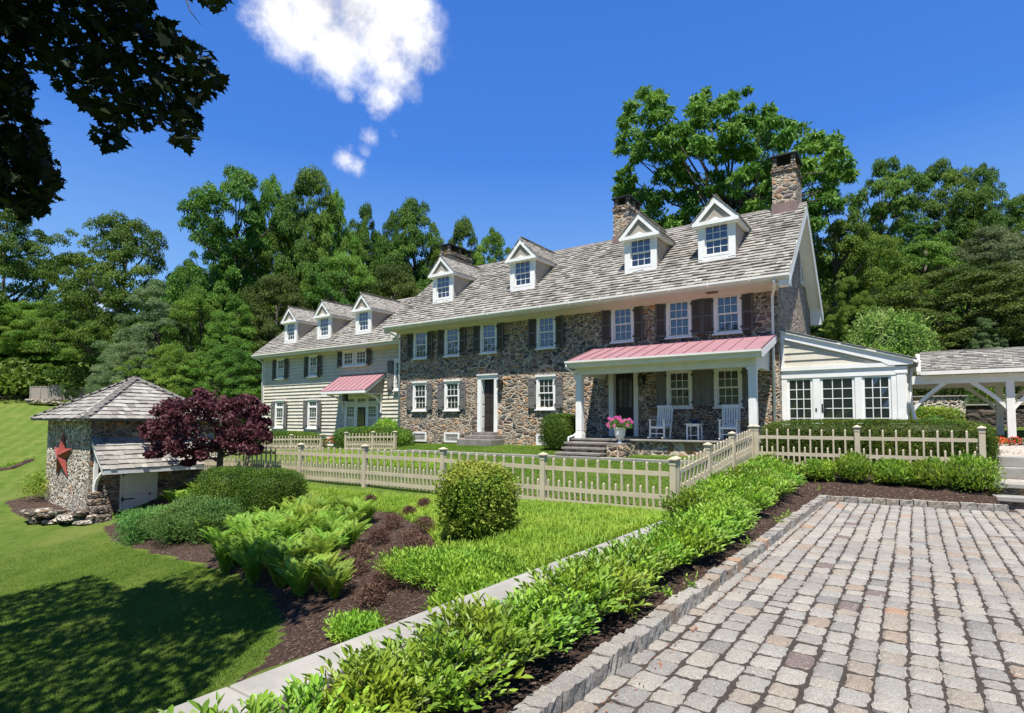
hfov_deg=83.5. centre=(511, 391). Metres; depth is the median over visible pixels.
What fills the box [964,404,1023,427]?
garden wall
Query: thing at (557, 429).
clipped bush
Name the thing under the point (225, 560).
fern
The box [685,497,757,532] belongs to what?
sweetspire shrub
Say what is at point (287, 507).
fern
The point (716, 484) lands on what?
sweetspire shrub
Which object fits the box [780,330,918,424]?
sunroom
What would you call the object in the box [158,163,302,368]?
tree
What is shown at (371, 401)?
window
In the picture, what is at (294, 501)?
fern
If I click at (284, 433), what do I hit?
clipped hedge
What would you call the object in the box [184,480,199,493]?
fern
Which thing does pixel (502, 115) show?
sky
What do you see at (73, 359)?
tree
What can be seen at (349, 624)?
shrub
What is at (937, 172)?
tree
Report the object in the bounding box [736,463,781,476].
sweetspire shrub
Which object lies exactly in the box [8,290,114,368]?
tree
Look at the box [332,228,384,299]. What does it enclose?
tree
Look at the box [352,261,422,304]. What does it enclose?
tree
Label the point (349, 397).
window
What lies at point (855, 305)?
tree
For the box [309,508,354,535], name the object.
fern
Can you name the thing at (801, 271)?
window
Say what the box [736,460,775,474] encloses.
sweetspire shrub
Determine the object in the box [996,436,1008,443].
flower clump
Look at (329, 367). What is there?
clapboard wing
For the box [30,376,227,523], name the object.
springhouse
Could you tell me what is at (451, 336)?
window
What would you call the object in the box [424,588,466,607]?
shrub
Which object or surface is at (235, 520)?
fern
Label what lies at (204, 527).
fern
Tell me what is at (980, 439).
picket fence
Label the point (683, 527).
sweetspire shrub
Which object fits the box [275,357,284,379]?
window
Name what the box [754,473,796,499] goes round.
sweetspire shrub
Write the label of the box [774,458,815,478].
sweetspire shrub
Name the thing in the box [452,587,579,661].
sweetspire shrub
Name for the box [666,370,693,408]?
window
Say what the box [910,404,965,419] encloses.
plant
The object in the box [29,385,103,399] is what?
enclosure fence
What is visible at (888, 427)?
box hedge
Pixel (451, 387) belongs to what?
window
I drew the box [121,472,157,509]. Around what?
door
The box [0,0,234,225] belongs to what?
maple tree
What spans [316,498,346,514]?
fern
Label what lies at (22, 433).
lawn
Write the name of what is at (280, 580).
fern
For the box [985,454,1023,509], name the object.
garden steps
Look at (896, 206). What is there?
tree
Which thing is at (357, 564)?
bronze shrub
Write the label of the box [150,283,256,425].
tree
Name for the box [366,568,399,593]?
bronze shrub
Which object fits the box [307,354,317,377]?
window
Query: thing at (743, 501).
sweetspire shrub
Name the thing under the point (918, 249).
tree
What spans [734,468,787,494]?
sweetspire shrub
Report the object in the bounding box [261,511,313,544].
fern
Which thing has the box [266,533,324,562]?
fern
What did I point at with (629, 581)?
sweetspire shrub
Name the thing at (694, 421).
bowl
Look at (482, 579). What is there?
shrub
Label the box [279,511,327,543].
fern
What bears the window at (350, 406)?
in the clapboard wing
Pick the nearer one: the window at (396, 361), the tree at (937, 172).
the window at (396, 361)
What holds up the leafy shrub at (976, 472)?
on the planting bed at (575, 654)
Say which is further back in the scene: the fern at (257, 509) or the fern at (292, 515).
the fern at (257, 509)
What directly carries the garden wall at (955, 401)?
on the lawn at (22, 433)
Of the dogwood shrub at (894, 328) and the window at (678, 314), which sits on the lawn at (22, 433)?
the dogwood shrub at (894, 328)
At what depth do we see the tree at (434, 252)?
57.33 m
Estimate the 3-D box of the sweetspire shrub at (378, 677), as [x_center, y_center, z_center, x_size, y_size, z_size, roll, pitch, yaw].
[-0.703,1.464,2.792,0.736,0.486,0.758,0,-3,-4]
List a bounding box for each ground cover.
[303,449,502,469]
[303,484,666,576]
[644,511,675,522]
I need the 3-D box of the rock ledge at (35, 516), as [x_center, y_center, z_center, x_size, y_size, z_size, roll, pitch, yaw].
[-13.714,3.809,17.391,2.532,0.492,0.981,0,-3,13]
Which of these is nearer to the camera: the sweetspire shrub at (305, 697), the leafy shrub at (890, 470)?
the sweetspire shrub at (305, 697)
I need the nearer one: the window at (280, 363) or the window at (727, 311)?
the window at (727, 311)
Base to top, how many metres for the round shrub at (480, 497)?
1.284 m
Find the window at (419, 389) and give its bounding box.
[411,381,427,411]
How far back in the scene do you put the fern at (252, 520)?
10.93 m
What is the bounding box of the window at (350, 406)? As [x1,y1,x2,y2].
[345,404,354,426]
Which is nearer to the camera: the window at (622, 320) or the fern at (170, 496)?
the fern at (170, 496)
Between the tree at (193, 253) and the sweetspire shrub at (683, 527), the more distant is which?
the tree at (193, 253)
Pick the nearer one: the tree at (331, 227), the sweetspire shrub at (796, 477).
the sweetspire shrub at (796, 477)
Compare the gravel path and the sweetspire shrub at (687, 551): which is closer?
the sweetspire shrub at (687, 551)
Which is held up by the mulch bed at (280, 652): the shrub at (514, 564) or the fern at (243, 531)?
the fern at (243, 531)
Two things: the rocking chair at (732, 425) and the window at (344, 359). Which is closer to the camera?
the rocking chair at (732, 425)
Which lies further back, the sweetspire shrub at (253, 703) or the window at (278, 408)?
the window at (278, 408)
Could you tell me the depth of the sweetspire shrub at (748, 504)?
8.47 m
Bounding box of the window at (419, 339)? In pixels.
[411,332,427,359]
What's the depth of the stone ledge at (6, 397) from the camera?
62.53 m
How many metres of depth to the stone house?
21.77 m
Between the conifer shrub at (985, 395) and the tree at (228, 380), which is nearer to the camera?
the conifer shrub at (985, 395)
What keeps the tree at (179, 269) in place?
on the lawn at (22, 433)
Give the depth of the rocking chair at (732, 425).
18.30 m
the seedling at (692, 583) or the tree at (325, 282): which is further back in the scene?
the tree at (325, 282)
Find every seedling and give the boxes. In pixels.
[618,598,639,620]
[658,579,677,596]
[682,570,697,590]
[740,536,755,546]
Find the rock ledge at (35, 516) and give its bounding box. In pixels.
[19,507,97,524]
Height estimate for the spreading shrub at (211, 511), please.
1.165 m
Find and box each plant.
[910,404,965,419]
[920,414,948,424]
[962,398,993,406]
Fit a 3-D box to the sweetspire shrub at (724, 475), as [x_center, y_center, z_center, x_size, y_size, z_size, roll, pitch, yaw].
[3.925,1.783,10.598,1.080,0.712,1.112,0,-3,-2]
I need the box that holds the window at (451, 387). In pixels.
[442,379,459,411]
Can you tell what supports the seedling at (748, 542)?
on the planting bed at (575, 654)
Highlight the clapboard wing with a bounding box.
[251,292,414,446]
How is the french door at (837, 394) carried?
in the sunroom
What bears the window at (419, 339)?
in the stone house
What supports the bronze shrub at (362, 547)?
on the mulch bed at (280, 652)
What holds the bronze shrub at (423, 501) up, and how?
on the lawn at (22, 433)
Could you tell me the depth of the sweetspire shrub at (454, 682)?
3.02 m
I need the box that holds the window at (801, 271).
[800,256,805,286]
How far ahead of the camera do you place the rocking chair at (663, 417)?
19.49 m
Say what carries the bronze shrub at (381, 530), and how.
on the mulch bed at (280, 652)
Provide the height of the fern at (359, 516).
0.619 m
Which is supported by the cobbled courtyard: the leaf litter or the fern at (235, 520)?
the leaf litter
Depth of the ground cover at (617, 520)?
9.05 m
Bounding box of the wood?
[0,249,1023,400]
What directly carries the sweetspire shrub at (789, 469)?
on the planting bed at (575, 654)
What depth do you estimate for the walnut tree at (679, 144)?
34.38 m
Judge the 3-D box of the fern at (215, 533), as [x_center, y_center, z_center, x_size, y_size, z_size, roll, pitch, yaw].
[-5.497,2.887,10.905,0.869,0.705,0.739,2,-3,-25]
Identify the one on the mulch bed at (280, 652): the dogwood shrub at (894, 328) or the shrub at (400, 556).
the shrub at (400, 556)
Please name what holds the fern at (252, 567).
on the mulch bed at (280, 652)
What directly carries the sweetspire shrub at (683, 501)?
on the planting bed at (575, 654)
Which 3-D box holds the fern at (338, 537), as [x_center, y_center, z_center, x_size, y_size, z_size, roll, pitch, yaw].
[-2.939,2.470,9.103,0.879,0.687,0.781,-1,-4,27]
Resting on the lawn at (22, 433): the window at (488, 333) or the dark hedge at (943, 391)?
the dark hedge at (943, 391)
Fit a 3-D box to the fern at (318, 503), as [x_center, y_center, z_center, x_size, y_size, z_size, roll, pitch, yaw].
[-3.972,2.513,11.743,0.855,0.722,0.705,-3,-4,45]
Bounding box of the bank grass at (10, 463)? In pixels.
[0,455,34,467]
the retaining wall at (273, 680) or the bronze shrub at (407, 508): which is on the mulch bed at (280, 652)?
the bronze shrub at (407, 508)
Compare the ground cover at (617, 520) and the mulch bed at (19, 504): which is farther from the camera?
the mulch bed at (19, 504)
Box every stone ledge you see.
[0,396,23,399]
[25,399,64,404]
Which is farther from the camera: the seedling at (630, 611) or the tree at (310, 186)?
the tree at (310, 186)
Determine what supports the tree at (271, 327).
on the lawn at (22, 433)
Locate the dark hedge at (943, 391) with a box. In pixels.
[908,370,1023,395]
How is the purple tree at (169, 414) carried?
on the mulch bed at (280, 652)
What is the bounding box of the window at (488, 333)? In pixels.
[478,324,497,354]
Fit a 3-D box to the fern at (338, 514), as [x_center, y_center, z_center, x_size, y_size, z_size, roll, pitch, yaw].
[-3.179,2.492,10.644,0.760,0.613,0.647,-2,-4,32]
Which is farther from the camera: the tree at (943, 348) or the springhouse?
the tree at (943, 348)
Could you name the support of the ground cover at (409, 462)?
on the lawn at (22, 433)
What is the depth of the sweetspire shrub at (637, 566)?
5.04 m
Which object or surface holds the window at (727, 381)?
in the stone house
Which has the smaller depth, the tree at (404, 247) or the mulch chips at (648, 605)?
the mulch chips at (648, 605)
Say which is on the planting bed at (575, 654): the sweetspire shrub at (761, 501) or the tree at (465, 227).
the sweetspire shrub at (761, 501)
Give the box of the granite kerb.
[508,495,1008,712]
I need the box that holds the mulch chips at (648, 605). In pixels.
[449,479,816,712]
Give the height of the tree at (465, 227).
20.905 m
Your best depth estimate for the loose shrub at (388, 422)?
28.45 m
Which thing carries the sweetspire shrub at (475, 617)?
on the planting bed at (575, 654)
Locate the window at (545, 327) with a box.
[535,317,556,349]
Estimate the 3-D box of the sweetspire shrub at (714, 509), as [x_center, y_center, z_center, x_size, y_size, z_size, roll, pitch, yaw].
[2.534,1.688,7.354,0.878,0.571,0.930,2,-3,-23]
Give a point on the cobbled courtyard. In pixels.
(890, 696)
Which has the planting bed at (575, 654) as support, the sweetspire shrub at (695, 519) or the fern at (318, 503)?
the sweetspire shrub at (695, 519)
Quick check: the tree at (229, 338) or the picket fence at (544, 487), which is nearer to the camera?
the picket fence at (544, 487)
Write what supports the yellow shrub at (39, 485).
on the mulch bed at (19, 504)
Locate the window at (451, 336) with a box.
[443,328,459,357]
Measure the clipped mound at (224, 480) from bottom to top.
1.307 m
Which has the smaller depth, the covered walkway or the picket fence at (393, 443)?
the covered walkway
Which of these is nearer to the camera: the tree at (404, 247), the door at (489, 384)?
the door at (489, 384)
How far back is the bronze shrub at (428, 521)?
9.81 m
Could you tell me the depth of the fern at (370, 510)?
11.40 m
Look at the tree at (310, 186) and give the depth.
54.43 m
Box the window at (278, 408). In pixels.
[273,400,284,428]
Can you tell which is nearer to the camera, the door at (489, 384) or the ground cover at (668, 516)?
the ground cover at (668, 516)
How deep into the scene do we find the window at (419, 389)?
27.42 m
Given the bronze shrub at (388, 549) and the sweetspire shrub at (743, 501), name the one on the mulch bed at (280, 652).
the bronze shrub at (388, 549)
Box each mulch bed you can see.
[5,494,69,523]
[103,494,465,681]
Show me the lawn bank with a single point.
(24, 462)
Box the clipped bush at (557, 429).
[538,413,575,448]
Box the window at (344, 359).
[341,350,354,367]
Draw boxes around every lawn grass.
[0,530,279,712]
[296,444,722,507]
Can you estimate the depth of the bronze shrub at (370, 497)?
13.25 m
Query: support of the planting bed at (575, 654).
on the lawn at (22, 433)
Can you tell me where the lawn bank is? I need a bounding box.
[0,459,33,470]
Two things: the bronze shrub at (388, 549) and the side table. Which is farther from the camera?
the side table
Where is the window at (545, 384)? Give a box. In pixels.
[534,374,556,410]
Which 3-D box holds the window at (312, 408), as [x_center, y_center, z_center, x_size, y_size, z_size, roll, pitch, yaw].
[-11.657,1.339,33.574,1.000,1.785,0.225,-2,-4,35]
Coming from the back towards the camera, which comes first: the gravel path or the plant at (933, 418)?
the plant at (933, 418)
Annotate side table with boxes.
[685,424,703,439]
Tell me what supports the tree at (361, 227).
on the lawn at (22, 433)
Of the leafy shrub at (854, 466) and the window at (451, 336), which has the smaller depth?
the leafy shrub at (854, 466)
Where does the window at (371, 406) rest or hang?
in the clapboard wing
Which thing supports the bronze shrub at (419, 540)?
on the mulch bed at (280, 652)
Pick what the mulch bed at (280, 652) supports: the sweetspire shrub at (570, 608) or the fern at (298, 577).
the fern at (298, 577)
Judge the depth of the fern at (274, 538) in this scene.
9.37 m
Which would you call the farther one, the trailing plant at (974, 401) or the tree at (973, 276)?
the tree at (973, 276)
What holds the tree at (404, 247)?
on the lawn at (22, 433)
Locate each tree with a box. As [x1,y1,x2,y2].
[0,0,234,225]
[0,207,67,358]
[0,282,41,339]
[0,300,93,392]
[0,315,82,369]
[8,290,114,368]
[28,209,172,389]
[38,250,116,346]
[39,319,130,362]
[83,277,198,393]
[84,339,166,393]
[112,343,212,398]
[134,259,223,391]
[137,387,273,466]
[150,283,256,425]
[157,237,241,375]
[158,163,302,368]
[177,293,263,422]
[178,343,262,441]
[224,173,309,381]
[227,272,312,385]
[238,163,362,342]
[242,205,335,383]
[280,252,379,330]
[315,189,365,302]
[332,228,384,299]
[333,201,392,277]
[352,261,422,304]
[369,210,412,298]
[373,195,444,298]
[406,242,446,296]
[446,215,480,264]
[472,226,511,265]
[610,83,861,233]
[808,190,914,341]
[812,231,938,331]
[821,276,874,342]
[829,155,951,286]
[865,261,1023,350]
[872,216,984,325]
[884,155,1023,295]
[915,318,946,350]
[922,224,1023,326]
[942,162,1023,257]
[962,317,1007,349]
[970,281,1023,346]
[998,196,1023,273]
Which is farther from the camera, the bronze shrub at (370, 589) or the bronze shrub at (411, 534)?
the bronze shrub at (411, 534)
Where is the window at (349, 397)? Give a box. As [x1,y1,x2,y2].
[346,396,354,403]
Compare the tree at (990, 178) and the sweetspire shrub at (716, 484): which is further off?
the tree at (990, 178)
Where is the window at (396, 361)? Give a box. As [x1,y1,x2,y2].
[392,359,398,391]
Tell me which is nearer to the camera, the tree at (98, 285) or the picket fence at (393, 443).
the picket fence at (393, 443)
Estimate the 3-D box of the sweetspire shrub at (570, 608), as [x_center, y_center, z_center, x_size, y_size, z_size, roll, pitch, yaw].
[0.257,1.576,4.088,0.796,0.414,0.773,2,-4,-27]
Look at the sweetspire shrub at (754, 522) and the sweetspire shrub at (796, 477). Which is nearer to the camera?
the sweetspire shrub at (754, 522)
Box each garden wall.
[910,394,1023,419]
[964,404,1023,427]
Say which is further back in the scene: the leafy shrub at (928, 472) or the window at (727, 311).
the window at (727, 311)
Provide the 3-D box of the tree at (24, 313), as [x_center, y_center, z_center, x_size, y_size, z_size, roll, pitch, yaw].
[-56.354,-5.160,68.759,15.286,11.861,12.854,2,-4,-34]
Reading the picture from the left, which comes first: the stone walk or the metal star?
the metal star
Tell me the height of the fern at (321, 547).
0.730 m
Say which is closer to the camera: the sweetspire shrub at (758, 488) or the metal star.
the sweetspire shrub at (758, 488)
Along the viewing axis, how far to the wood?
61.06 m
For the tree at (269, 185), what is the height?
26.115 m
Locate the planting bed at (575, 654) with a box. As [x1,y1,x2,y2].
[281,470,999,712]
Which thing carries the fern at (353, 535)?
on the mulch bed at (280, 652)
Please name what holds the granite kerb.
on the lawn at (22, 433)
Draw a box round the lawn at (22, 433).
[0,393,1023,712]
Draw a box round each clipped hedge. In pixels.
[257,430,327,448]
[330,426,414,447]
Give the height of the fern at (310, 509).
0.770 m
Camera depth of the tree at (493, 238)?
57.38 m
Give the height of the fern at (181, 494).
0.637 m
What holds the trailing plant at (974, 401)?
on the garden wall at (983, 413)
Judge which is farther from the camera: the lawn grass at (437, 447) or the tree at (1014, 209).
the tree at (1014, 209)
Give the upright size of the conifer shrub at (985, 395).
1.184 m
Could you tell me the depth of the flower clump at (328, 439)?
28.79 m
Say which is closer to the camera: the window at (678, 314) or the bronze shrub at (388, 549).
the bronze shrub at (388, 549)
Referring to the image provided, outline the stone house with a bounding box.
[382,150,823,457]
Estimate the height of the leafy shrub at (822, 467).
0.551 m
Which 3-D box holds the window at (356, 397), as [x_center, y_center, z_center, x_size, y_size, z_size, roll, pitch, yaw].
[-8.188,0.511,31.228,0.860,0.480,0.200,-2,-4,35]
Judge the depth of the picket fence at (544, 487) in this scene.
13.63 m
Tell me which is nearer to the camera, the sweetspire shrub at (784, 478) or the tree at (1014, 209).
the sweetspire shrub at (784, 478)
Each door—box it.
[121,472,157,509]
[357,407,365,426]
[484,380,493,430]
[616,374,633,435]
[820,376,855,423]
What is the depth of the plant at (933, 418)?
19.43 m
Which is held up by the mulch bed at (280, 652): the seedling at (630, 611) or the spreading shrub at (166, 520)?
the spreading shrub at (166, 520)
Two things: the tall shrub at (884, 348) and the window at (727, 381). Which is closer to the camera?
the window at (727, 381)
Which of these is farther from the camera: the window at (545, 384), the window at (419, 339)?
the window at (419, 339)
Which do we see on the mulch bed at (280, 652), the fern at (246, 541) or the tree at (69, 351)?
the fern at (246, 541)
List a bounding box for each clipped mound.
[192,465,258,503]
[235,466,308,517]
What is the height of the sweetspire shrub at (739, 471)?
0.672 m
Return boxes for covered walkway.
[912,347,1023,439]
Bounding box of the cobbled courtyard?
[563,501,1023,712]
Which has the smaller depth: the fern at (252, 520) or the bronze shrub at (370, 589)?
the bronze shrub at (370, 589)
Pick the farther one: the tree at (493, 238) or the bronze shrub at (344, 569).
the tree at (493, 238)
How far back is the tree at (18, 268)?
70.69 m
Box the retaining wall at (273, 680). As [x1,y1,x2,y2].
[159,521,669,712]
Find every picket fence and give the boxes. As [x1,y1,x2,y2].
[200,443,678,510]
[262,434,322,449]
[344,431,396,449]
[674,424,753,494]
[754,424,986,467]
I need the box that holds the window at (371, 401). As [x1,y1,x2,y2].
[366,395,376,403]
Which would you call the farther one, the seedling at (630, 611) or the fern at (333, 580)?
the fern at (333, 580)
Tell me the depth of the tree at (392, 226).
63.38 m
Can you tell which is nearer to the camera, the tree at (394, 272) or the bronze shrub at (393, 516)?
the bronze shrub at (393, 516)
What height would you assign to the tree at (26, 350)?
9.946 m
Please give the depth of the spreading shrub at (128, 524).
13.59 m
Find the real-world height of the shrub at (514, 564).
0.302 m
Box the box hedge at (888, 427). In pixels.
[759,418,1002,465]
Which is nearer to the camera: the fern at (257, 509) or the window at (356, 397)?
the fern at (257, 509)
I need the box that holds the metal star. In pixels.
[54,431,71,475]
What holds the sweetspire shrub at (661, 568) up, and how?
on the planting bed at (575, 654)
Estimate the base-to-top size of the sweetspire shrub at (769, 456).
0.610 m
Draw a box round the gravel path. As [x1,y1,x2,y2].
[976,443,1023,454]
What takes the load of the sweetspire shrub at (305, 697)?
on the planting bed at (575, 654)
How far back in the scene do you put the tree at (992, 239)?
44.40 m
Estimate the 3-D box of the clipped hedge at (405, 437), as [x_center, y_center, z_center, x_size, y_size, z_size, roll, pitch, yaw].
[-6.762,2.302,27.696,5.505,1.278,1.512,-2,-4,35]
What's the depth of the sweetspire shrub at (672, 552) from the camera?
5.66 m
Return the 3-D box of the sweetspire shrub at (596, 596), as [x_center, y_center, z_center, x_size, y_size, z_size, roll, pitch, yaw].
[0.472,1.524,4.413,0.917,0.556,0.922,0,-3,10]
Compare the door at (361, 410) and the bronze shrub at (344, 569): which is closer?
the bronze shrub at (344, 569)
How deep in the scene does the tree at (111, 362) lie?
39.34 m
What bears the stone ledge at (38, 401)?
on the lawn at (22, 433)
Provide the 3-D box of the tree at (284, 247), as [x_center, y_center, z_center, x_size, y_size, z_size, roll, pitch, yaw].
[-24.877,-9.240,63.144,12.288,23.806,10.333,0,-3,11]
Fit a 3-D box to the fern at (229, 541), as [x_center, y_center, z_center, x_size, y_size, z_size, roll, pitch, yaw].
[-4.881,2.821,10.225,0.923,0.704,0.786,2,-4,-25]
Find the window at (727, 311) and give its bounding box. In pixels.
[712,295,742,335]
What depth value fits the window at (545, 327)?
23.52 m
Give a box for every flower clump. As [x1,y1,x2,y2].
[325,436,338,442]
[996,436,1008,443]
[1003,436,1023,444]
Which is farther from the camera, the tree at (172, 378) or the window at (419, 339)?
the tree at (172, 378)
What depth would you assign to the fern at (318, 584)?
7.86 m
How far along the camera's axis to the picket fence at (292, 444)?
29.02 m
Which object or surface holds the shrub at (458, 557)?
on the mulch bed at (280, 652)
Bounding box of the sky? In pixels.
[0,0,1023,312]
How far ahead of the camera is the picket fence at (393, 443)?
25.72 m
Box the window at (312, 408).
[306,398,318,428]
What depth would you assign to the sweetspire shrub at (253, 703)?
2.26 m
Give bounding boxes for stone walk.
[357,450,716,464]
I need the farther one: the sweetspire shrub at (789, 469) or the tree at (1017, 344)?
the tree at (1017, 344)
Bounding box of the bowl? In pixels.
[689,420,698,423]
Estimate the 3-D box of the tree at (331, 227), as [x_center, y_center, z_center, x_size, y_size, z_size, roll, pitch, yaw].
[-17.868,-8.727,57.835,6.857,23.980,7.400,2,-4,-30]
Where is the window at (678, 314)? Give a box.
[664,301,692,339]
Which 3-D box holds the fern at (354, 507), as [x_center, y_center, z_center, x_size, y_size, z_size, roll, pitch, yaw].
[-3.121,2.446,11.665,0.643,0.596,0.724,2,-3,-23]
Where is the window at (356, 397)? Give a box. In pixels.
[355,396,365,404]
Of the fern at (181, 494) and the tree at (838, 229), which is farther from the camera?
the tree at (838, 229)
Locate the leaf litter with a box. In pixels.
[596,508,1017,711]
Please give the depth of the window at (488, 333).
25.21 m
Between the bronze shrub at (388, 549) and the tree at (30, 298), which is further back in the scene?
the tree at (30, 298)
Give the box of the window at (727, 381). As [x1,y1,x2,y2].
[713,368,743,408]
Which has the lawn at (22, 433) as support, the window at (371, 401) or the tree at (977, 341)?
the tree at (977, 341)
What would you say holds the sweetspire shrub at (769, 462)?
on the planting bed at (575, 654)
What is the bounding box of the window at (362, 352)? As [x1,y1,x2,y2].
[353,348,366,366]
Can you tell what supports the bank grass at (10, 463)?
on the lawn bank
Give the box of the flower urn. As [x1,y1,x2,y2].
[606,415,633,442]
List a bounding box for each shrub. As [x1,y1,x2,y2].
[15,468,51,498]
[109,504,170,547]
[135,492,213,545]
[157,688,308,712]
[177,493,253,546]
[237,672,389,712]
[284,636,443,712]
[322,607,390,644]
[332,558,356,581]
[342,541,374,559]
[346,554,370,578]
[349,617,517,712]
[350,578,389,609]
[363,494,376,502]
[365,543,455,589]
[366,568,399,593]
[368,526,392,545]
[370,417,397,429]
[376,545,403,568]
[381,511,403,528]
[395,542,519,593]
[397,527,425,546]
[398,591,553,685]
[401,505,416,517]
[406,534,435,549]
[411,514,436,533]
[417,496,432,506]
[417,566,518,597]
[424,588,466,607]
[428,458,526,540]
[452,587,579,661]
[471,551,540,578]
[501,579,603,641]
[513,551,634,624]
[553,550,657,613]
[564,538,662,593]
[599,538,674,583]
[613,527,685,577]
[632,529,702,570]
[638,510,728,564]
[659,485,716,514]
[661,503,740,538]
[664,513,737,557]
[677,485,732,501]
[678,500,748,539]
[684,475,745,500]
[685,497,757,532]
[692,468,754,489]
[699,496,760,517]
[709,494,761,512]
[712,498,760,529]
[717,463,760,479]
[725,478,778,500]
[727,485,776,514]
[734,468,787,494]
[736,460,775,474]
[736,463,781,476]
[738,454,783,471]
[746,452,785,465]
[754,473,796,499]
[758,471,796,488]
[765,460,805,478]
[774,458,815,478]
[774,469,807,487]
[802,457,837,481]
[830,450,874,481]
[843,303,947,374]
[854,341,916,356]
[866,457,915,485]
[906,455,952,487]
[944,449,1007,492]
[961,387,1005,403]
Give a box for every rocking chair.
[647,405,673,438]
[718,404,739,439]
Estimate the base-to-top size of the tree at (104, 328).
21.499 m
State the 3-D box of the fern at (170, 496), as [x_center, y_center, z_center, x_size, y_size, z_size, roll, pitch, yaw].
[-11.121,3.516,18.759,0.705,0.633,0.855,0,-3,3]
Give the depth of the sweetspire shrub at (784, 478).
11.49 m
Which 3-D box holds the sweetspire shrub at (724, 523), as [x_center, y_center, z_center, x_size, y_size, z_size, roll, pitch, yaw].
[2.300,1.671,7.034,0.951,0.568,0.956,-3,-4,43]
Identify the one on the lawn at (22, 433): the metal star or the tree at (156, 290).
the tree at (156, 290)
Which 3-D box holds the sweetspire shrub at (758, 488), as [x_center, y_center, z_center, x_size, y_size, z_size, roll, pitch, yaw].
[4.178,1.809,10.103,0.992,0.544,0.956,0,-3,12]
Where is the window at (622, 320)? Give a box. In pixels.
[609,307,634,343]
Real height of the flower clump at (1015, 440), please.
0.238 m
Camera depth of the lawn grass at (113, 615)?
7.98 m
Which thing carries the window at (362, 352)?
in the clapboard wing
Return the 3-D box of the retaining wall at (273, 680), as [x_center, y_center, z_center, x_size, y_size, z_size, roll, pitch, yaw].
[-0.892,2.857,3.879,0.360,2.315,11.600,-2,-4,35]
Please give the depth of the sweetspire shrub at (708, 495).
9.47 m
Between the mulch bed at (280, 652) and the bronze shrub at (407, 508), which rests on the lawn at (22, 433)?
the mulch bed at (280, 652)
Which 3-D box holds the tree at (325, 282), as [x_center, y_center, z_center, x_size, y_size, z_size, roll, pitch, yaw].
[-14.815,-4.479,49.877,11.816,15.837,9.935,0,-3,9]
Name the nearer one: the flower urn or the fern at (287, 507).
the fern at (287, 507)
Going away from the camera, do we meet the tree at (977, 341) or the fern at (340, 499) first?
the fern at (340, 499)
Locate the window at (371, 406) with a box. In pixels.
[366,404,376,425]
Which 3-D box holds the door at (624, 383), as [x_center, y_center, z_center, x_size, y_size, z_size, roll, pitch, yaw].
[4.277,0.525,21.547,0.770,2.310,0.065,-2,-4,35]
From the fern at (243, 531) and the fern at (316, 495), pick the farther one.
the fern at (316, 495)
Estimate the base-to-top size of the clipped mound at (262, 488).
1.283 m
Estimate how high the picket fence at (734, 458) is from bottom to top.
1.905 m
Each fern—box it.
[160,488,184,503]
[170,487,192,500]
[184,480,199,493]
[194,517,216,540]
[199,526,238,553]
[204,536,242,574]
[211,531,262,565]
[222,510,260,536]
[223,539,276,585]
[226,510,279,542]
[230,521,281,554]
[233,511,280,538]
[247,503,283,520]
[252,540,305,588]
[253,524,301,558]
[259,509,300,532]
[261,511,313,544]
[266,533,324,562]
[270,553,331,596]
[271,495,312,519]
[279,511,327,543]
[286,528,345,561]
[287,493,323,512]
[293,500,334,526]
[297,551,349,591]
[302,496,337,516]
[304,490,323,502]
[304,523,355,559]
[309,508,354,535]
[311,557,356,598]
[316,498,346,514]
[322,509,357,538]
[332,495,357,512]
[335,503,366,527]
[335,517,370,549]
[343,495,373,522]
[356,500,380,523]
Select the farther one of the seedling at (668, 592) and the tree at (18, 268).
the tree at (18, 268)
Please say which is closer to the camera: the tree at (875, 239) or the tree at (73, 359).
the tree at (875, 239)

